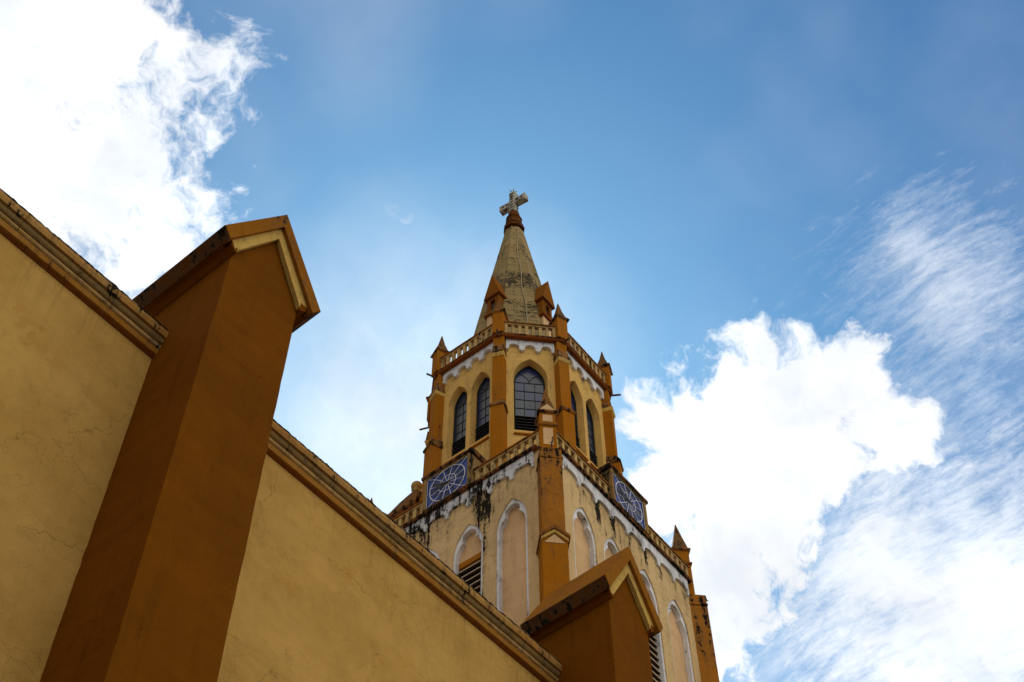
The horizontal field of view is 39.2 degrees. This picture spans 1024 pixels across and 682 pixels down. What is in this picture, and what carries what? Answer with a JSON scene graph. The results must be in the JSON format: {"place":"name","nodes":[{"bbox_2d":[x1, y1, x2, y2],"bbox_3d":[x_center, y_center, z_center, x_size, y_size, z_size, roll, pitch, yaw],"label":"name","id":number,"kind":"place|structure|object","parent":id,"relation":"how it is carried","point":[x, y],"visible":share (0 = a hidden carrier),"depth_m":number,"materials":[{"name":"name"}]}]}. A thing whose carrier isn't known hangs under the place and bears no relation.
{"place":"outdoors","nodes":[
{"label":"outdoors","id":0,"kind":"place"},
{"bbox_2d":[0,0,1023,681],"label":"sky","id":1,"kind":"structure","parent":0,"point":[789,234],"materials":[{"name":"blue"}]},
{"label":"ground","id":2,"kind":"structure","parent":0,"visible":0},
{"bbox_2d":[0,188,662,681],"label":"church nave","id":3,"kind":"structure","parent":2,"relation":"on","point":[178,502],"depth_m":21.90,"materials":[{"name":"yellow paint"}]},
{"bbox_2d":[370,209,719,681],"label":"bell tower","id":4,"kind":"structure","parent":2,"relation":"on","point":[525,521],"depth_m":37.43,"materials":[{"name":"yellow paint"}]},
{"bbox_2d":[426,456,467,507],"bbox_3d":[-1.680,3.706,37.515,1.398,1.218,0.106,-33,-61,20],"label":"tower clock","id":5,"kind":"object","parent":4,"relation":"attached to","point":[446,482],"visible":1,"depth_m":37.54,"materials":[{"name":"blue metal"}]},
{"bbox_2d":[451,392,466,455],"bbox_3d":[-1.458,2.491,42.420,0.620,3.210,0.200,-33,-61,20],"label":"window","id":6,"kind":"structure","parent":4,"relation":"in","point":[460,411],"depth_m":42.53,"materials":[{"name":"grey glass"}]},
{"bbox_2d":[475,377,489,440],"bbox_3d":[-0.773,2.048,42.117,0.620,3.210,0.200,-33,-61,20],"label":"window","id":7,"kind":"structure","parent":4,"relation":"in","point":[483,394],"depth_m":42.25,"materials":[{"name":"grey glass"}]},
{"bbox_2d":[499,189,527,215],"bbox_3d":[0.066,-5.466,56.472,1.200,2.060,0.266,-29,-60,18],"label":"roof cross","id":8,"kind":"object","parent":4,"relation":"on","point":[516,201],"visible":0.96,"depth_m":56.22,"materials":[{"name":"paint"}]},
{"bbox_2d":[514,366,544,430],"bbox_3d":[0.519,1.770,42.011,0.920,3.440,0.200,6,-55,-4],"label":"window","id":9,"kind":"structure","parent":4,"relation":"in","point":[529,385],"depth_m":42.18,"materials":[{"name":"grey glass"}]},
{"bbox_2d":[570,388,579,447],"bbox_3d":[1.705,2.290,42.298,0.200,3.210,0.620,-33,-61,20],"label":"window","id":10,"kind":"structure","parent":4,"relation":"in","point":[573,403],"depth_m":42.75,"materials":[{"name":"black glass"}]},
{"bbox_2d":[586,404,597,466],"bbox_3d":[2.241,2.851,42.690,0.200,3.210,0.620,-33,-61,20],"label":"window","id":11,"kind":"structure","parent":4,"relation":"in","point":[592,451],"depth_m":42.91,"materials":[{"name":"black glass"}]},
{"bbox_2d":[613,472,645,529],"bbox_3d":[3.072,4.251,37.919,0.106,1.218,1.398,-33,-61,20],"label":"tower clock","id":12,"kind":"object","parent":4,"relation":"attached to","point":[628,500],"visible":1,"depth_m":37.96,"materials":[{"name":"blue metal"}]}
]}

